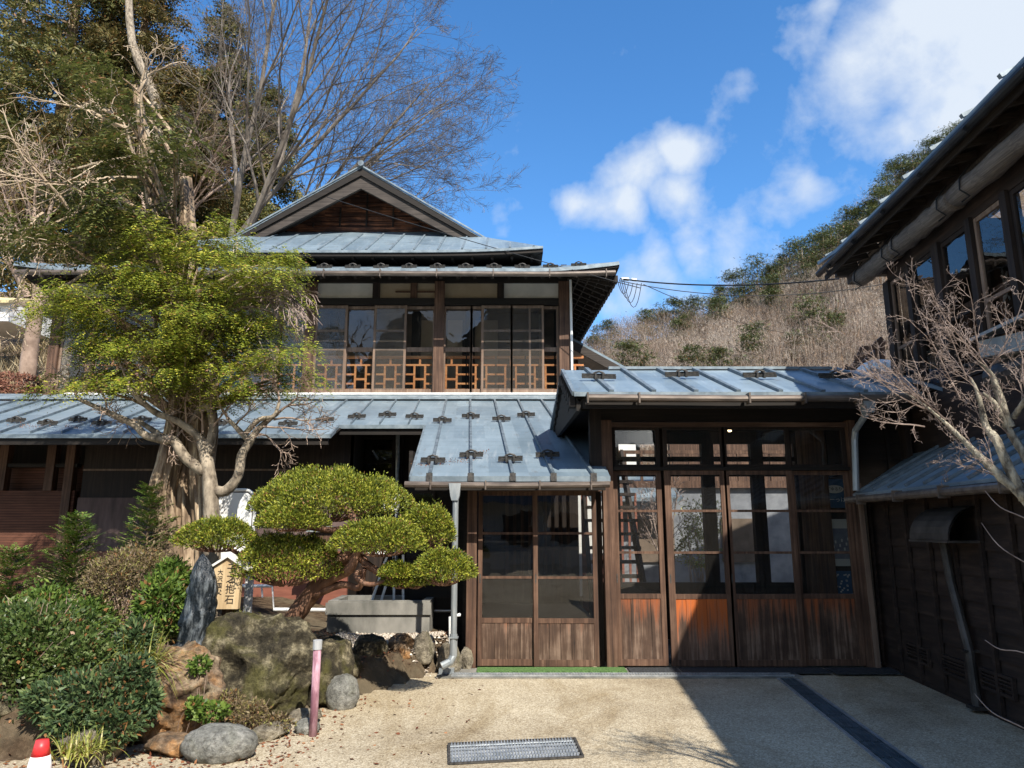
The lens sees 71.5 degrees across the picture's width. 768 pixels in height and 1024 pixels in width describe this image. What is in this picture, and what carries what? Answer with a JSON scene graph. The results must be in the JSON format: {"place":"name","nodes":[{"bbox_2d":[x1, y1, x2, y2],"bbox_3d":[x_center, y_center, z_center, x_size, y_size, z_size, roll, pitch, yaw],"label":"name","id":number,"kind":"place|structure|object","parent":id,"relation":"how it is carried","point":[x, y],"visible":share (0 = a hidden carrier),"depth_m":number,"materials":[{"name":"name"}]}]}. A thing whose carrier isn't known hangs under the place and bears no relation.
{"place":"outdoors","nodes":[
{"label":"outdoors","id":0,"kind":"place"},
{"bbox_2d":[0,596,1023,767],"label":"ground","id":1,"kind":"structure","parent":0,"point":[691,723],"depth_m":5.79,"materials":[{"name":"gravel"}]},
{"bbox_2d":[27,738,51,767],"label":"traffic cone","id":2,"kind":"object","parent":1,"relation":"on","point":[40,756],"visible":1,"depth_m":4.36,"materials":[{"name":"white paint"}]},
{"bbox_2d":[49,723,130,767],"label":"grass tuft","id":3,"kind":"object","parent":1,"relation":"on","point":[78,747],"visible":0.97,"depth_m":4.60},
{"bbox_2d":[60,718,128,767],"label":"stone","id":4,"kind":"object","parent":1,"relation":"on","point":[116,755],"visible":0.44,"depth_m":4.85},
{"bbox_2d":[143,731,187,757],"bbox_3d":[-2.422,2.596,5.132,0.448,0.147,0.309,0,-11,0],"label":"flat stone","id":5,"kind":"object","parent":1,"relation":"on","point":[167,743],"visible":0.62,"depth_m":5.03,"materials":[{"name":"stone"}]},
{"bbox_2d":[179,723,257,764],"bbox_3d":[-2.066,2.527,5.021,0.534,0.243,0.350,0,-11,0],"label":"stone","id":6,"kind":"object","parent":1,"relation":"on","point":[214,743],"visible":0.98,"depth_m":4.91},
{"bbox_2d":[0,597,460,761],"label":"garden bed","id":7,"kind":"object","parent":1,"relation":"on","point":[17,741],"visible":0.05,"depth_m":7.35,"materials":[{"name":"soil"}]},
{"bbox_2d":[0,671,21,716],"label":"stone","id":8,"kind":"object","parent":7,"relation":"on","point":[5,709],"visible":0.34,"depth_m":5.21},
{"bbox_2d":[0,542,42,603],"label":"young fir","id":9,"kind":"object","parent":7,"relation":"on","point":[17,561],"visible":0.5,"depth_m":7.14,"materials":[{"name":"green plant"}]},
{"bbox_2d":[3,578,124,636],"bbox_3d":[-4.155,2.147,6.487,1.345,0.736,0.733,-5,-12,23],"label":"shrub","id":10,"kind":"object","parent":7,"relation":"on","point":[52,593],"visible":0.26,"depth_m":6.49,"materials":[{"name":"green plant"}]},
{"bbox_2d":[24,511,107,621],"bbox_3d":[-4.486,1.987,7.238,0.962,1.408,1.071,6,-13,-27],"label":"young fir","id":11,"kind":"object","parent":7,"relation":"on","point":[70,534],"visible":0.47,"depth_m":7.24,"materials":[{"name":"green plant"}]},
{"bbox_2d":[0,592,133,723],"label":"shrub","id":12,"kind":"object","parent":7,"relation":"on","point":[40,640],"visible":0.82,"depth_m":5.41,"materials":[{"name":"green plant"}]},
{"bbox_2d":[5,613,166,758],"bbox_3d":[-3.007,2.204,5.124,1.002,0.957,1.002,10,-15,-41],"label":"shrub","id":13,"kind":"object","parent":7,"relation":"on","point":[135,703],"visible":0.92,"depth_m":5.02,"materials":[{"name":"green plant"}]},
{"bbox_2d":[66,537,190,641],"bbox_3d":[-3.649,2.011,6.755,1.071,1.095,1.006,6,-13,-27],"label":"shrub","id":14,"kind":"object","parent":7,"relation":"on","point":[94,579],"visible":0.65,"depth_m":6.67,"materials":[{"name":"brown plant"}]},
{"bbox_2d":[101,481,192,615],"bbox_3d":[-3.777,1.840,7.394,1.133,1.656,1.011,0,-11,0],"label":"young fir","id":15,"kind":"object","parent":7,"relation":"on","point":[146,519],"visible":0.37,"depth_m":7.42,"materials":[{"name":"green plant"}]},
{"bbox_2d":[94,620,204,699],"bbox_3d":[-2.919,2.164,5.600,1.070,0.628,0.934,-5,-12,23],"label":"grass tuft","id":16,"kind":"object","parent":7,"relation":"on","point":[157,657],"visible":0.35,"depth_m":5.53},
{"bbox_2d":[122,550,191,644],"bbox_3d":[-3.170,2.056,6.478,0.653,1.064,0.646,-5,-12,25],"label":"shrub","id":17,"kind":"object","parent":7,"relation":"on","point":[165,579],"visible":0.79,"depth_m":6.38,"materials":[{"name":"green plant"}]},
{"bbox_2d":[0,35,340,639],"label":"cypress tree","id":18,"kind":"object","parent":7,"relation":"on","point":[187,305],"visible":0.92,"depth_m":7.78,"materials":[{"name":"green plant"}]},
{"bbox_2d":[129,640,232,743],"bbox_3d":[-2.790,2.470,5.754,1.039,0.719,0.961,0,-11,0],"label":"iron stained rock","id":19,"kind":"object","parent":7,"relation":"on","point":[214,685],"visible":0.26,"depth_m":5.51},
{"bbox_2d":[39,333,339,617],"bbox_3d":[-3.475,1.005,7.487,3.276,3.115,1.072,0,-11,0],"label":"bare garden tree","id":20,"kind":"object","parent":7,"relation":"on","point":[212,490],"visible":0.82,"depth_m":7.47,"materials":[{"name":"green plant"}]},
{"bbox_2d":[177,653,232,732],"bbox_3d":[-2.331,2.393,5.367,0.485,0.675,0.307,-7,-13,30],"label":"rock plant","id":21,"kind":"object","parent":7,"relation":"on","point":[195,706],"visible":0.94,"depth_m":5.34,"materials":[{"name":"green plant"}]},
{"bbox_2d":[212,554,252,615],"bbox_3d":[-2.591,2.131,6.442,0.380,1.148,0.150,0,-11,0],"label":"wooden tablet","id":22,"kind":"object","parent":7,"relation":"on","point":[229,593],"visible":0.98,"depth_m":6.46,"materials":[{"name":"beige wood"}]},
{"bbox_2d":[219,488,255,612],"bbox_3d":[-3.115,2.044,7.700,0.639,1.811,0.043,0,-11,0],"label":"blank white sign","id":23,"kind":"object","parent":7,"relation":"on","point":[234,503],"visible":0.14,"depth_m":7.83,"materials":[{"name":"paint"}]},
{"bbox_2d":[3,630,482,767],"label":"fallen leaves","id":24,"kind":"object","parent":7,"relation":"on","point":[195,762],"visible":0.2,"depth_m":5.12,"materials":[{"name":"brown plant"}]},
{"bbox_2d":[219,687,296,737],"bbox_3d":[-2.016,2.579,5.557,0.694,0.387,0.337,0,-11,0],"label":"rock plant","id":25,"kind":"object","parent":7,"relation":"on","point":[264,718],"visible":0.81,"depth_m":5.54,"materials":[{"name":"green plant"}]},
{"bbox_2d":[170,462,478,619],"bbox_3d":[-1.767,1.621,6.946,2.938,1.774,1.497,0,-11,0],"label":"clipped pine","id":26,"kind":"object","parent":7,"relation":"on","point":[355,536],"visible":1,"depth_m":6.65,"materials":[{"name":"green plant"}]},
{"bbox_2d":[307,638,354,706],"bbox_3d":[-1.761,2.695,6.709,0.579,0.610,0.787,0,-11,0],"label":"boulder","id":27,"kind":"object","parent":7,"relation":"on","point":[338,658],"visible":0.52,"depth_m":6.51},
{"bbox_2d":[353,633,388,656],"bbox_3d":[-1.535,2.849,7.617,0.356,0.314,0.386,-8,-14,36],"label":"stone","id":28,"kind":"object","parent":7,"relation":"on","point":[370,644],"visible":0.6,"depth_m":7.51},
{"bbox_2d":[325,595,433,633],"bbox_3d":[-1.637,2.959,9.056,1.294,0.449,0.780,0,-11,0],"label":"concrete trough","id":29,"kind":"object","parent":7,"relation":"on","point":[363,614],"visible":0.68,"depth_m":8.70,"materials":[{"name":"concrete"}]},
{"bbox_2d":[337,630,448,675],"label":"gravel","id":30,"kind":"structure","parent":7,"relation":"on","point":[350,636],"depth_m":8.45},
{"bbox_2d":[388,633,413,658],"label":"stone","id":31,"kind":"object","parent":7,"relation":"on","point":[402,642],"visible":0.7,"depth_m":7.78,"materials":[{"name":"stone"}]},
{"bbox_2d":[412,631,434,664],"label":"stone","id":32,"kind":"object","parent":7,"relation":"on","point":[424,648],"visible":0.92,"depth_m":7.87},
{"bbox_3d":[-2.903,2.485,6.194,0.801,0.410,0.559,0,-11,0],"label":"stone ledge","id":33,"kind":"object","parent":7,"relation":"on","visible":0},
{"bbox_2d":[172,554,218,646],"bbox_3d":[-2.769,1.895,6.210,0.393,0.800,0.312,0,-11,0],"label":"standing stone","id":34,"kind":"object","parent":33,"relation":"on","point":[197,616],"visible":0.89,"depth_m":6.13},
{"bbox_2d":[201,611,322,723],"bbox_3d":[-2.236,2.496,6.407,1.157,0.911,1.028,0,-11,0],"label":"boulder","id":35,"kind":"object","parent":1,"relation":"on","point":[265,657],"visible":0.55,"depth_m":6.06,"materials":[{"name":"stone"}]},
{"bbox_2d":[252,721,291,741],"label":"stone","id":36,"kind":"object","parent":1,"relation":"on","point":[269,733],"visible":0.75,"depth_m":5.42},
{"bbox_2d":[0,160,619,669],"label":"inn building","id":37,"kind":"structure","parent":1,"relation":"on","point":[436,346],"depth_m":12.21,"materials":[{"name":"brown wood"}]},
{"bbox_2d":[311,305,347,392],"bbox_3d":[-3.685,-0.710,14.404,0.649,1.834,0.036,0,-11,0],"label":"window","id":38,"kind":"structure","parent":37,"relation":"in","point":[334,390],"depth_m":14.40,"materials":[{"name":"brown wood"}]},
{"bbox_2d":[344,306,374,392],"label":"window","id":39,"kind":"structure","parent":37,"relation":"in","point":[348,349],"depth_m":14.44,"materials":[{"name":"brown wood"}]},
{"bbox_2d":[362,436,395,477],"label":"window","id":40,"kind":"structure","parent":37,"relation":"in","point":[390,473],"depth_m":12.33,"materials":[{"name":"brown wood"}]},
{"bbox_2d":[371,305,406,392],"bbox_3d":[-2.481,-0.710,14.404,0.663,1.834,0.036,0,-11,0],"label":"window","id":41,"kind":"structure","parent":37,"relation":"in","point":[373,390],"depth_m":14.39,"materials":[{"name":"brown wood"}]},
{"bbox_2d":[402,306,433,392],"bbox_3d":[-1.889,-0.698,14.463,0.635,1.834,0.040,0,-11,0],"label":"window","id":42,"kind":"structure","parent":37,"relation":"in","point":[408,349],"depth_m":14.44,"materials":[{"name":"brown wood"}]},
{"bbox_2d":[443,306,472,392],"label":"window","id":43,"kind":"structure","parent":37,"relation":"in","point":[446,349],"depth_m":14.44,"materials":[{"name":"brown wood"}]},
{"bbox_2d":[481,305,512,392],"bbox_3d":[-0.303,-0.710,14.404,0.634,1.834,0.036,0,-11,0],"label":"window","id":44,"kind":"structure","parent":37,"relation":"in","point":[483,390],"depth_m":14.39,"materials":[{"name":"brown wood"}]},
{"bbox_2d":[477,491,533,665],"bbox_3d":[-0.053,2.265,8.367,0.693,1.980,0.039,0,-11,0],"label":"door","id":45,"kind":"structure","parent":37,"relation":"in","point":[520,630],"depth_m":8.24,"materials":[{"name":"brown wood"}]},
{"bbox_2d":[513,305,543,392],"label":"window","id":46,"kind":"structure","parent":37,"relation":"in","point":[515,390],"depth_m":14.39,"materials":[{"name":"brown wood"}]},
{"bbox_2d":[533,491,598,666],"bbox_3d":[0.626,2.256,8.326,0.746,1.980,0.039,0,-11,0],"label":"door","id":47,"kind":"structure","parent":37,"relation":"in","point":[578,636],"depth_m":8.20,"materials":[{"name":"brown wood"}]},
{"bbox_2d":[309,639,321,736],"bbox_3d":[-1.549,2.399,5.599,0.072,0.730,0.072,0,-11,0],"label":"pink post","id":48,"kind":"object","parent":1,"relation":"on","point":[315,684],"visible":0.83,"depth_m":5.58,"materials":[{"name":"paint"}]},
{"bbox_2d":[325,673,359,710],"bbox_3d":[-1.526,2.779,6.428,0.300,0.304,0.292,0,-11,0],"label":"stone","id":49,"kind":"object","parent":1,"relation":"on","point":[342,692],"visible":0.99,"depth_m":6.33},
{"bbox_2d":[448,736,583,764],"bbox_3d":[0.026,2.646,5.151,1.003,0.029,0.470,2,-11,-8],"label":"yard grating","id":50,"kind":"object","parent":1,"relation":"on","point":[510,750],"visible":1,"depth_m":5.12,"materials":[{"name":"metal"}]},
{"bbox_2d":[573,338,639,595],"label":"white gable house","id":51,"kind":"structure","parent":1,"relation":"on","point":[593,359],"depth_m":17.17,"materials":[{"name":"paint"}]},
{"bbox_2d":[436,668,802,678],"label":"threshold slab","id":52,"kind":"structure","parent":1,"relation":"on","point":[449,676],"depth_m":7.61,"materials":[{"name":"concrete"}]},
{"bbox_2d":[476,667,626,672],"bbox_3d":[0.440,3.195,7.950,1.663,0.014,0.245,0,-11,0],"label":"door mat","id":53,"kind":"object","parent":52,"relation":"on","point":[551,670],"depth_m":7.88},
{"bbox_2d":[451,673,793,675],"bbox_3d":[1.190,3.142,7.693,3.684,0.017,0.120,0,-11,0],"label":"threshold grating","id":54,"kind":"object","parent":52,"relation":"on","point":[621,674],"visible":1,"depth_m":7.65,"materials":[{"name":"metal"}]},
{"bbox_2d":[679,667,832,673],"bbox_3d":[2.698,3.191,7.921,1.614,0.010,0.305,0,-11,0],"label":"door mat","id":55,"kind":"object","parent":52,"relation":"on","point":[805,670],"depth_m":7.89,"materials":[{"name":"black rubber"}]},
{"bbox_2d":[623,477,720,566],"bbox_3d":[3.005,3.836,12.685,1.907,4.855,1.469,0,-11,0],"label":"courtyard tree","id":56,"kind":"object","parent":1,"relation":"on","point":[651,499],"visible":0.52,"depth_m":13.00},
{"bbox_2d":[588,444,793,581],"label":"courtyard building","id":57,"kind":"structure","parent":1,"relation":"on","point":[778,529],"depth_m":14.32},
{"bbox_2d":[637,519,675,561],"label":"window","id":58,"kind":"structure","parent":57,"relation":"in","point":[645,545],"depth_m":14.21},
{"bbox_2d":[720,519,754,561],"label":"window","id":59,"kind":"structure","parent":57,"relation":"in","point":[742,529],"depth_m":14.22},
{"bbox_2d":[673,494,732,581],"bbox_3d":[3.350,3.074,12.665,1.282,2.206,0.849,0,-11,0],"label":"courtyard shrub","id":60,"kind":"object","parent":1,"relation":"on","point":[699,563],"visible":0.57,"depth_m":12.64,"materials":[{"name":"green plant"}]},
{"bbox_2d":[550,366,942,667],"bbox_3d":[2.890,1.579,9.181,4.620,3.705,3.095,0,-11,0],"label":"glazed porch","id":61,"kind":"object","parent":1,"relation":"on","point":[808,417],"visible":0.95,"depth_m":8.47,"materials":[{"name":"wood"}]},
{"bbox_2d":[612,428,660,466],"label":"transom window","id":62,"kind":"structure","parent":61,"relation":"in","point":[657,442],"depth_m":8.65,"materials":[{"name":"brown wood"}]},
{"bbox_2d":[613,471,668,665],"bbox_3d":[1.504,2.144,8.391,0.589,2.227,0.039,0,-11,0],"label":"door","id":63,"kind":"structure","parent":61,"relation":"in","point":[642,609],"depth_m":8.28,"materials":[{"name":"brown wood"}]},
{"bbox_2d":[662,427,724,466],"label":"transom window","id":64,"kind":"structure","parent":61,"relation":"in","point":[664,434],"depth_m":8.61,"materials":[{"name":"brown wood"}]},
{"bbox_2d":[663,470,736,666],"bbox_3d":[2.200,2.135,8.350,0.744,2.227,0.039,0,-11,0],"label":"door","id":65,"kind":"structure","parent":61,"relation":"in","point":[712,624],"depth_m":8.24,"materials":[{"name":"brown wood"}]},
{"bbox_2d":[721,427,790,466],"bbox_3d":[2.954,0.764,8.626,0.817,0.479,0.032,0,-11,0],"label":"transom window","id":66,"kind":"structure","parent":61,"relation":"in","point":[785,429],"depth_m":8.61,"materials":[{"name":"brown wood"}]},
{"bbox_2d":[724,470,806,666],"bbox_3d":[2.954,2.135,8.350,0.817,2.227,0.039,0,-11,0],"label":"door","id":67,"kind":"structure","parent":61,"relation":"in","point":[769,628],"depth_m":8.23,"materials":[{"name":"brown wood"}]},
{"bbox_2d":[788,428,847,466],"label":"transom window","id":68,"kind":"structure","parent":61,"relation":"in","point":[841,430],"depth_m":8.66,"materials":[{"name":"brown wood"}]},
{"bbox_2d":[792,471,865,665],"bbox_3d":[3.704,2.144,8.391,0.719,2.227,0.039,0,-11,0],"label":"door","id":69,"kind":"structure","parent":61,"relation":"in","point":[833,627],"depth_m":8.27,"materials":[{"name":"brown wood"}]},
{"bbox_2d":[828,479,844,507],"bbox_3d":[4.425,1.498,9.735,0.341,0.385,0.020,0,-11,0],"label":"blue notice","id":70,"kind":"object","parent":61,"relation":"attached to","point":[836,490],"visible":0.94,"depth_m":9.73,"materials":[{"name":"paper"}]},
{"bbox_2d":[832,519,850,565],"bbox_3d":[4.414,2.141,9.608,0.317,0.619,0.017,0,-11,0],"label":"landscape poster","id":71,"kind":"object","parent":61,"relation":"attached to","point":[840,534],"visible":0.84,"depth_m":9.61,"materials":[{"name":"paper"}]},
{"bbox_2d":[777,677,923,767],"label":"channel drain","id":72,"kind":"object","parent":1,"relation":"on","point":[885,751],"visible":1,"depth_m":5.67,"materials":[{"name":"metal"}]},
{"bbox_2d":[824,667,900,673],"bbox_3d":[3.912,3.187,7.901,0.750,0.010,0.345,0,-11,0],"label":"door mat","id":73,"kind":"object","parent":1,"relation":"on","point":[860,670],"depth_m":7.89,"materials":[{"name":"black rubber"}]},
{"bbox_2d":[857,359,890,369],"bbox_3d":[5.772,0.877,10.992,0.740,2.540,0.740,0,-11,0],"label":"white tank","id":74,"kind":"object","parent":1,"relation":"on","point":[887,363],"visible":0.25,"depth_m":10.99,"materials":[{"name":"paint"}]},
{"bbox_2d":[845,337,887,369],"bbox_3d":[5.831,0.065,11.649,1.178,1.756,0.300,3,-12,-14],"label":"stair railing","id":75,"kind":"object","parent":74,"relation":"attached to","point":[873,349],"visible":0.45,"depth_m":11.71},
{"bbox_2d":[815,57,1023,729],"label":"annex building","id":76,"kind":"structure","parent":1,"relation":"on","point":[947,575],"depth_m":7.30,"materials":[{"name":"wood"}]},
{"bbox_2d":[852,236,903,289],"bbox_3d":[4.819,-1.585,9.409,0.260,0.412,1.136,-1,-11,4],"label":"rolled blind","id":77,"kind":"object","parent":76,"relation":"hanging from","point":[872,268],"visible":0.94,"depth_m":9.35,"materials":[{"name":"grey fabric"}]},
{"bbox_2d":[890,272,911,375],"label":"window","id":78,"kind":"structure","parent":76,"relation":"in","point":[900,347],"depth_m":9.25,"materials":[{"name":"brown wood"}]},
{"bbox_2d":[887,185,965,258],"bbox_3d":[4.719,-1.833,8.169,0.260,0.412,1.401,-1,-11,4],"label":"rolled blind","id":79,"kind":"object","parent":76,"relation":"hanging from","point":[939,211],"visible":0.94,"depth_m":8.07,"materials":[{"name":"grey fabric"}]},
{"bbox_2d":[911,252,945,392],"bbox_3d":[4.959,-0.735,8.411,0.030,1.600,0.572,-1,-11,4],"label":"window","id":80,"kind":"structure","parent":76,"relation":"in","point":[928,256],"depth_m":8.60,"materials":[{"name":"brown wood"}]},
{"bbox_2d":[940,227,982,380],"bbox_3d":[4.904,-0.870,7.735,0.030,1.600,0.572,-1,-11,4],"label":"window","id":81,"kind":"structure","parent":76,"relation":"in","point":[961,231],"depth_m":7.90,"materials":[{"name":"brown wood"}]},
{"bbox_2d":[945,123,1023,206],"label":"rolled blind","id":82,"kind":"object","parent":76,"relation":"hanging from","point":[1001,159],"visible":1,"depth_m":6.77,"materials":[{"name":"grey fabric"}]},
{"bbox_2d":[973,201,1010,363],"bbox_3d":[4.852,-0.999,7.088,0.030,1.600,0.512,-1,-11,4],"label":"window","id":83,"kind":"structure","parent":76,"relation":"in","point":[976,220],"depth_m":7.30,"materials":[{"name":"brown wood"}]},
{"bbox_2d":[1009,181,1023,289],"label":"window","id":84,"kind":"structure","parent":76,"relation":"in","point":[1014,207],"depth_m":6.76,"materials":[{"name":"brown wood"}]},
{"bbox_2d":[0,189,1023,605],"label":"hillside","id":85,"kind":"structure","parent":0,"point":[4,341],"depth_m":71.86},
{"bbox_2d":[0,370,43,393],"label":"clipped hedge","id":86,"kind":"object","parent":85,"relation":"on","point":[5,383],"visible":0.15,"depth_m":15.19,"materials":[{"name":"brown plant"}]},
{"bbox_2d":[0,297,51,338],"bbox_3d":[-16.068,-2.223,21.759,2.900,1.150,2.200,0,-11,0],"label":"hillside house","id":87,"kind":"structure","parent":85,"relation":"on","point":[8,326],"depth_m":21.34,"materials":[{"name":"white paint"}]},
{"bbox_2d":[0,0,57,296],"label":"cedar tree","id":88,"kind":"object","parent":85,"relation":"on","point":[3,12],"visible":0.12,"depth_m":32.99,"materials":[{"name":"green plant"}]},
{"bbox_2d":[0,338,72,393],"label":"dry grass","id":89,"kind":"structure","parent":85,"relation":"on","point":[14,367],"depth_m":21.02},
{"bbox_2d":[0,115,101,388],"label":"bare tree","id":90,"kind":"object","parent":85,"relation":"on","point":[28,361],"visible":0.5,"depth_m":18.08,"materials":[{"name":"brown plant"}]},
{"bbox_2d":[0,68,153,345],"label":"cedar tree","id":91,"kind":"object","parent":85,"relation":"on","point":[56,129],"visible":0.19,"depth_m":24.99,"materials":[{"name":"green plant"}]},
{"bbox_2d":[0,0,166,340],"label":"cedar tree","id":92,"kind":"object","parent":85,"relation":"on","point":[57,35],"visible":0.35,"depth_m":28.86,"materials":[{"name":"green plant"}]},
{"bbox_2d":[15,0,221,261],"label":"cedar tree","id":93,"kind":"object","parent":85,"relation":"on","point":[100,32],"visible":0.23,"depth_m":30.71,"materials":[{"name":"green plant"}]},
{"bbox_2d":[125,0,163,173],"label":"dead cedar trunk","id":94,"kind":"object","parent":85,"relation":"on","point":[131,37],"visible":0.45,"depth_m":27.97,"materials":[{"name":"wood"}]},
{"bbox_2d":[62,56,247,263],"bbox_3d":[-13.851,-6.826,27.642,6.706,13.372,7.043,0,-11,0],"label":"cedar tree","id":95,"kind":"object","parent":85,"relation":"on","point":[174,95],"visible":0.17,"depth_m":28.17,"materials":[{"name":"green plant"}]},
{"bbox_2d":[107,37,293,228],"bbox_3d":[-11.268,-6.590,25.852,7.477,10.552,5.484,-6,-13,28],"label":"bare tree","id":96,"kind":"object","parent":85,"relation":"on","point":[211,191],"visible":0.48,"depth_m":24.84,"materials":[{"name":"brown plant"}]},
{"bbox_2d":[182,0,281,238],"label":"cedar tree","id":97,"kind":"object","parent":85,"relation":"on","point":[249,201],"visible":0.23,"depth_m":32.86,"materials":[{"name":"green plant"}]},
{"bbox_2d":[215,76,312,230],"bbox_3d":[-12.610,-8.545,35.465,7.015,14.516,6.855,-3,-12,13],"label":"cedar tree","id":98,"kind":"object","parent":85,"relation":"on","point":[287,190],"visible":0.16,"depth_m":35.95,"materials":[{"name":"green plant"}]},
{"bbox_2d":[138,0,528,236],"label":"zelkova tree","id":99,"kind":"object","parent":85,"relation":"on","point":[280,161],"visible":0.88,"depth_m":23.12,"materials":[{"name":"brown plant"}]},
{"bbox_2d":[604,335,652,365],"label":"hill pine","id":100,"kind":"object","parent":85,"relation":"on","point":[630,346],"visible":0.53,"depth_m":61.51,"materials":[{"name":"green plant"}]},
{"bbox_2d":[667,343,711,365],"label":"hill pine","id":101,"kind":"object","parent":85,"relation":"on","point":[694,348],"visible":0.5,"depth_m":61.54,"materials":[{"name":"green plant"}]},
{"bbox_2d":[699,345,739,365],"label":"hill pine","id":102,"kind":"object","parent":85,"relation":"on","point":[717,351],"visible":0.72,"depth_m":61.19,"materials":[{"name":"green plant"}]},
{"bbox_2d":[726,319,776,365],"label":"hill pine","id":103,"kind":"object","parent":85,"relation":"on","point":[746,337],"visible":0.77,"depth_m":61.71,"materials":[{"name":"green plant"}]},
{"bbox_2d":[581,146,927,464],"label":"bare woodland","id":104,"kind":"object","parent":85,"relation":"on","point":[729,326],"visible":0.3,"depth_m":71.09,"materials":[{"name":"plant"}]},
{"bbox_2d":[755,271,788,318],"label":"hill pine","id":105,"kind":"object","parent":85,"relation":"on","point":[770,290],"visible":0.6,"depth_m":83.49,"materials":[{"name":"green plant"}]},
{"bbox_2d":[781,244,823,292],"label":"hill pine","id":106,"kind":"object","parent":85,"relation":"on","point":[803,265],"visible":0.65,"depth_m":84.09,"materials":[{"name":"green plant"}]},
{"bbox_2d":[783,287,845,359],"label":"hill pine","id":107,"kind":"object","parent":85,"relation":"on","point":[813,311],"visible":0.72,"depth_m":62.25,"materials":[{"name":"green plant"}]},
{"bbox_2d":[0,0,1023,349],"label":"sky","id":108,"kind":"structure","parent":0,"point":[669,141],"materials":[{"name":"blue"}]},
{"bbox_2d":[581,450,645,617],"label":"outside staircase","id":109,"kind":"structure","parent":0,"point":[587,562],"depth_m":11.98,"materials":[{"name":"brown wood"}]},
{"bbox_2d":[811,256,1023,728],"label":"bare yard tree","id":110,"kind":"object","parent":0,"point":[1011,481],"visible":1,"depth_m":3.56,"materials":[{"name":"brown plant"}]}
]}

